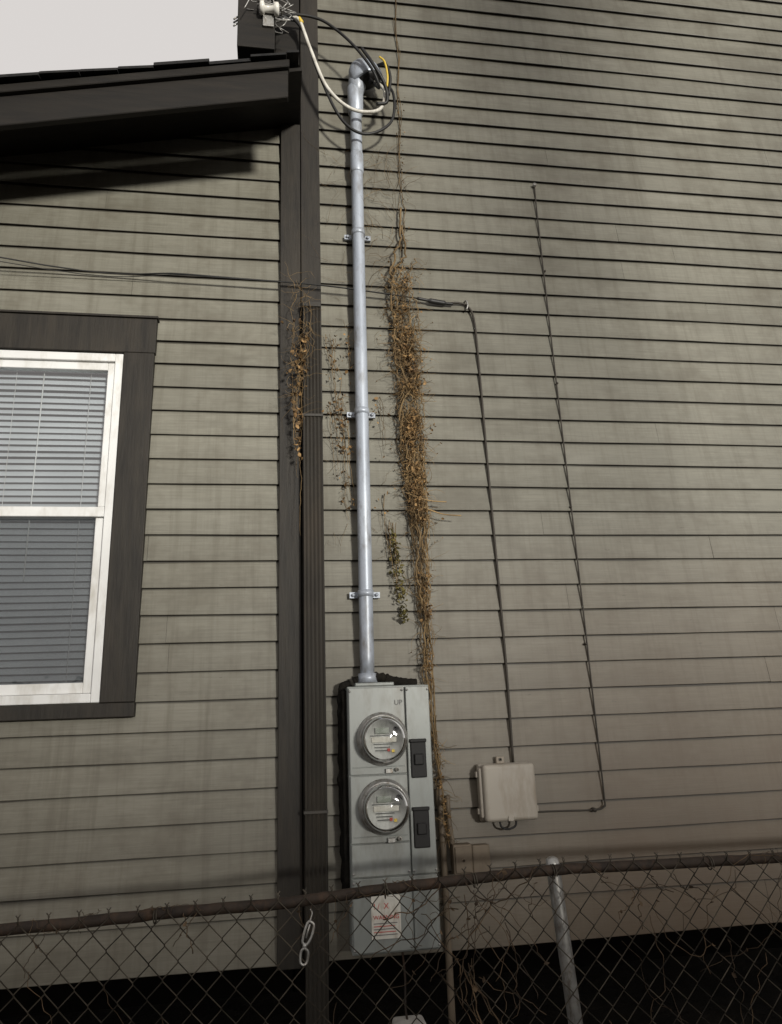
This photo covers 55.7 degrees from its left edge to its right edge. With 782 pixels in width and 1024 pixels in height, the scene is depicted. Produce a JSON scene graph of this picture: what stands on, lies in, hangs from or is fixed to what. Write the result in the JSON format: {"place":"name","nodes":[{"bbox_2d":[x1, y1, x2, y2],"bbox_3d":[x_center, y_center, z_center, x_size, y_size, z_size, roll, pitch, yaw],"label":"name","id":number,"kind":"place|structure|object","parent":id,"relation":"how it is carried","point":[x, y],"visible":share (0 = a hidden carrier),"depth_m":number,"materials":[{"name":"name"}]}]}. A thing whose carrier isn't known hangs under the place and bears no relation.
{"place":"outdoors","nodes":[
{"label":"outdoors","id":0,"kind":"place"},
{"bbox_2d":[0,370,91,679],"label":"blind cords","id":1,"kind":"object","parent":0,"point":[33,486],"visible":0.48,"depth_m":3.02,"materials":[{"name":"white fabric"}]},
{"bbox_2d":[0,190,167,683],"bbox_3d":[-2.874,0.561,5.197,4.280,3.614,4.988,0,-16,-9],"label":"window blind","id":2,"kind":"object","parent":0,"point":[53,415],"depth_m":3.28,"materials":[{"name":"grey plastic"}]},
{"bbox_2d":[0,0,237,73],"label":"sky","id":3,"kind":"structure","parent":0,"point":[36,35],"materials":[{"name":"white"}]},
{"bbox_2d":[243,0,295,33],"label":"service drop insulator","id":4,"kind":"object","parent":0,"point":[269,11],"visible":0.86,"depth_m":3.41,"materials":[{"name":"white ceramic"}]},
{"bbox_2d":[275,0,298,67],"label":"eave soffit","id":5,"kind":"structure","parent":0,"point":[285,41],"depth_m":3.68,"materials":[{"name":"black wood"}]},
{"bbox_2d":[0,947,781,1023],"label":"ground","id":6,"kind":"structure","parent":0,"point":[363,1005],"depth_m":4.44,"materials":[{"name":"soil"}]},
{"bbox_2d":[302,301,328,1023],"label":"downspout","id":7,"kind":"object","parent":6,"relation":"on","point":[315,812],"visible":0.98,"depth_m":2.84,"materials":[{"name":"metal"}]},
{"bbox_2d":[0,848,781,1023],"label":"chain link fence","id":8,"kind":"object","parent":6,"relation":"on","point":[553,869],"visible":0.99,"depth_m":1.92,"materials":[{"name":"metal"}]},
{"bbox_2d":[299,909,314,966],"bbox_3d":[-0.211,1.068,1.856,0.041,0.126,0.016,2,-17,-15],"label":"chain","id":9,"kind":"object","parent":8,"relation":"hanging from","point":[304,946],"visible":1,"depth_m":1.85,"materials":[{"name":"metal"}]},
{"bbox_2d":[23,851,781,1023],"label":"dead fence vine","id":10,"kind":"object","parent":8,"relation":"attached to","point":[475,987],"visible":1,"depth_m":1.92,"materials":[{"name":"brown plant"}]},
{"bbox_2d":[392,1014,425,1023],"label":"ground rod pedestal","id":11,"kind":"object","parent":6,"relation":"on","point":[401,1020],"visible":0.93,"depth_m":2.53,"materials":[{"name":"concrete"}]},
{"bbox_3d":[1.685,3.027,6.372,5.030,0.800,2.500,0,-16,-9],"label":"foundation","id":12,"kind":"object","parent":6,"relation":"on","visible":0},
{"bbox_2d":[300,214,708,810],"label":"wall body","id":13,"kind":"structure","parent":12,"relation":"on","point":[301,545],"depth_m":3.64,"materials":[{"name":"grey wood"}]},
{"bbox_2d":[0,128,280,989],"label":"siding wall","id":14,"kind":"structure","parent":13,"relation":"attached to","point":[167,793],"depth_m":2.95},
{"bbox_2d":[0,506,104,518],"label":"meeting rail","id":15,"kind":"object","parent":14,"relation":"attached to","point":[18,512],"visible":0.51,"depth_m":2.94,"materials":[{"name":"white plastic"}]},
{"bbox_2d":[0,702,135,721],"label":"casing sill","id":16,"kind":"structure","parent":14,"relation":"attached to","point":[60,712],"depth_m":2.72,"materials":[{"name":"wood"}]},
{"bbox_2d":[0,693,90,705],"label":"frame bottom","id":17,"kind":"object","parent":16,"relation":"on","point":[44,699],"visible":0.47,"depth_m":2.73,"materials":[{"name":"white plastic"}]},
{"bbox_2d":[0,683,82,695],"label":"bottom rail","id":18,"kind":"object","parent":17,"relation":"on","point":[40,689],"visible":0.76,"depth_m":2.76,"materials":[{"name":"white plastic"}]},
{"bbox_2d":[82,518,103,693],"bbox_3d":[-1.159,0.357,2.892,0.034,0.686,0.034,0,-16,-9],"label":"stile","id":19,"kind":"object","parent":17,"relation":"on","point":[91,630],"visible":0.73,"depth_m":2.87,"materials":[{"name":"white plastic"}]},
{"bbox_2d":[0,309,159,363],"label":"window casing","id":20,"kind":"structure","parent":14,"relation":"attached to","point":[26,335],"depth_m":3.14,"materials":[{"name":"brown wood"}]},
{"bbox_2d":[0,370,107,684],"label":"blind slats","id":21,"kind":"object","parent":20,"relation":"hanging from","point":[44,592],"visible":0.73,"depth_m":2.98,"materials":[{"name":"white plastic"}]},
{"bbox_2d":[0,360,108,372],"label":"top rail","id":22,"kind":"object","parent":20,"relation":"attached to","point":[50,366],"visible":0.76,"depth_m":3.12,"materials":[{"name":"white plastic"}]},
{"bbox_2d":[90,354,123,702],"bbox_3d":[-1.137,0.028,2.992,0.032,1.444,0.076,0,-16,-9],"label":"frame","id":23,"kind":"object","parent":14,"relation":"attached to","point":[103,580],"visible":0.68,"depth_m":2.94,"materials":[{"name":"white plastic"}]},
{"bbox_2d":[98,363,114,506],"bbox_3d":[-1.181,-0.324,3.080,0.028,0.640,0.032,0,-16,-9],"label":"stile","id":24,"kind":"object","parent":23,"relation":"attached to","point":[106,439],"visible":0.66,"depth_m":3.06,"materials":[{"name":"white plastic"}]},
{"bbox_2d":[100,352,154,702],"bbox_3d":[-1.053,0.021,2.981,0.125,1.450,0.046,0,-16,-9],"label":"casing","id":25,"kind":"object","parent":14,"relation":"attached to","point":[119,674],"visible":0.94,"depth_m":2.94,"materials":[{"name":"wood"}]},
{"bbox_2d":[0,67,301,156],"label":"soffit","id":26,"kind":"structure","parent":13,"relation":"attached to","point":[60,138],"depth_m":3.39,"materials":[{"name":"black wood"}]},
{"bbox_2d":[0,71,287,130],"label":"rake fascia","id":27,"kind":"structure","parent":26,"relation":"attached to","point":[80,106],"depth_m":3.03,"materials":[{"name":"black wood"}]},
{"bbox_2d":[0,59,288,96],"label":"rake trim","id":28,"kind":"structure","parent":26,"relation":"attached to","point":[37,87],"depth_m":3.04,"materials":[{"name":"black wood"}]},
{"bbox_2d":[0,50,298,84],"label":"roof shingles","id":29,"kind":"object","parent":26,"relation":"on","point":[292,56],"visible":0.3,"depth_m":3.05,"materials":[{"name":"concrete"}]},
{"bbox_2d":[237,0,274,58],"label":"eave fascia","id":30,"kind":"structure","parent":13,"relation":"attached to","point":[254,36],"depth_m":3.40,"materials":[{"name":"black wood"}]},
{"bbox_2d":[277,124,302,970],"bbox_3d":[-0.426,-0.137,3.124,0.092,3.650,0.044,0,-16,-9],"label":"corner board","id":31,"kind":"object","parent":13,"relation":"attached to","point":[289,847],"visible":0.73,"depth_m":2.98,"materials":[{"name":"grey wood"}]},
{"bbox_2d":[299,0,300,213],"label":"side wall board","id":32,"kind":"object","parent":13,"relation":"attached to","point":[299,123],"depth_m":3.84,"materials":[{"name":"black wood"}]},
{"bbox_2d":[300,0,328,967],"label":"corner board","id":33,"kind":"object","parent":13,"relation":"attached to","point":[310,184],"visible":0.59,"depth_m":3.51,"materials":[{"name":"wood"}]},
{"bbox_2d":[317,0,781,960],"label":"siding","id":34,"kind":"object","parent":13,"relation":"attached to","point":[639,142],"visible":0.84,"depth_m":3.40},
{"bbox_2d":[0,257,513,762],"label":"telephone cable","id":35,"kind":"object","parent":34,"relation":"attached to","point":[444,303],"visible":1,"depth_m":3.25,"materials":[{"name":"black rubber"}]},
{"bbox_2d":[275,267,389,556],"bbox_3d":[-0.242,-0.468,3.149,0.503,1.344,0.190,0,-16,-9],"label":"dry creeper","id":36,"kind":"object","parent":34,"relation":"attached to","point":[300,367],"visible":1,"depth_m":3.18,"materials":[{"name":"brown plant"}]},
{"bbox_2d":[344,58,382,682],"bbox_3d":[-0.097,-0.805,3.299,0.218,3.056,0.127,0,-16,-9],"label":"service conduit mast","id":37,"kind":"object","parent":34,"relation":"attached to","point":[361,78],"visible":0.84,"depth_m":3.23,"materials":[{"name":"grey metal"}]},
{"bbox_2d":[303,0,461,853],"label":"dry ivy vine","id":38,"kind":"object","parent":34,"relation":"attached to","point":[418,506],"visible":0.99,"depth_m":3.21,"materials":[{"name":"brown plant"}]},
{"bbox_2d":[337,672,440,955],"bbox_3d":[-0.015,1.070,2.708,0.353,0.966,0.232,0,-16,-9],"label":"electric meter panel","id":39,"kind":"object","parent":34,"relation":"attached to","point":[386,801],"visible":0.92,"depth_m":2.68,"materials":[{"name":"paint"}]},
{"bbox_2d":[233,0,395,135],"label":"service entrance wires","id":40,"kind":"object","parent":39,"relation":"attached to","point":[383,85],"visible":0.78,"depth_m":3.59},
{"bbox_2d":[410,742,426,777],"bbox_3d":[0.102,0.917,2.749,0.059,0.135,0.008,0,-16,-9],"label":"breaker window","id":41,"kind":"structure","parent":39,"relation":"in","point":[417,771],"depth_m":2.74,"materials":[{"name":"black plastic"}]},
{"bbox_2d":[413,810,429,847],"bbox_3d":[0.111,1.146,2.683,0.059,0.136,0.008,0,-16,-9],"label":"breaker window","id":42,"kind":"structure","parent":39,"relation":"in","point":[420,841],"depth_m":2.68,"materials":[{"name":"black plastic"}]},
{"bbox_2d":[388,522,408,623],"bbox_3d":[0.031,0.245,3.047,0.084,0.423,0.071,0,-16,-9],"label":"green creeper","id":43,"kind":"object","parent":34,"relation":"attached to","point":[396,552],"visible":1,"depth_m":3.04,"materials":[{"name":"brown plant"}]},
{"bbox_2d":[401,789,455,1023],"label":"grounding conduit","id":44,"kind":"object","parent":34,"relation":"attached to","point":[447,930],"visible":0.84,"depth_m":2.72,"materials":[{"name":"grey metal"}]},
{"bbox_2d":[450,842,490,874],"bbox_3d":[0.301,1.305,2.777,0.145,0.111,0.058,0,-16,-9],"label":"outlet box","id":45,"kind":"object","parent":34,"relation":"attached to","point":[473,858],"visible":0.83,"depth_m":2.76,"materials":[{"name":"beige plastic"}]},
{"bbox_2d":[474,756,538,829],"bbox_3d":[0.449,1.084,2.853,0.241,0.267,0.080,0,-16,-9],"label":"telephone interface box","id":46,"kind":"object","parent":34,"relation":"attached to","point":[506,791],"visible":1,"depth_m":2.82,"materials":[{"name":"grey plastic"}]},
{"bbox_2d":[532,183,605,812],"bbox_3d":[0.647,-0.243,3.305,0.308,2.966,0.028,2,-17,-14],"label":"television cable","id":47,"kind":"object","parent":34,"relation":"attached to","point":[570,506],"visible":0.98,"depth_m":3.21,"materials":[{"name":"rubber"}]}
]}

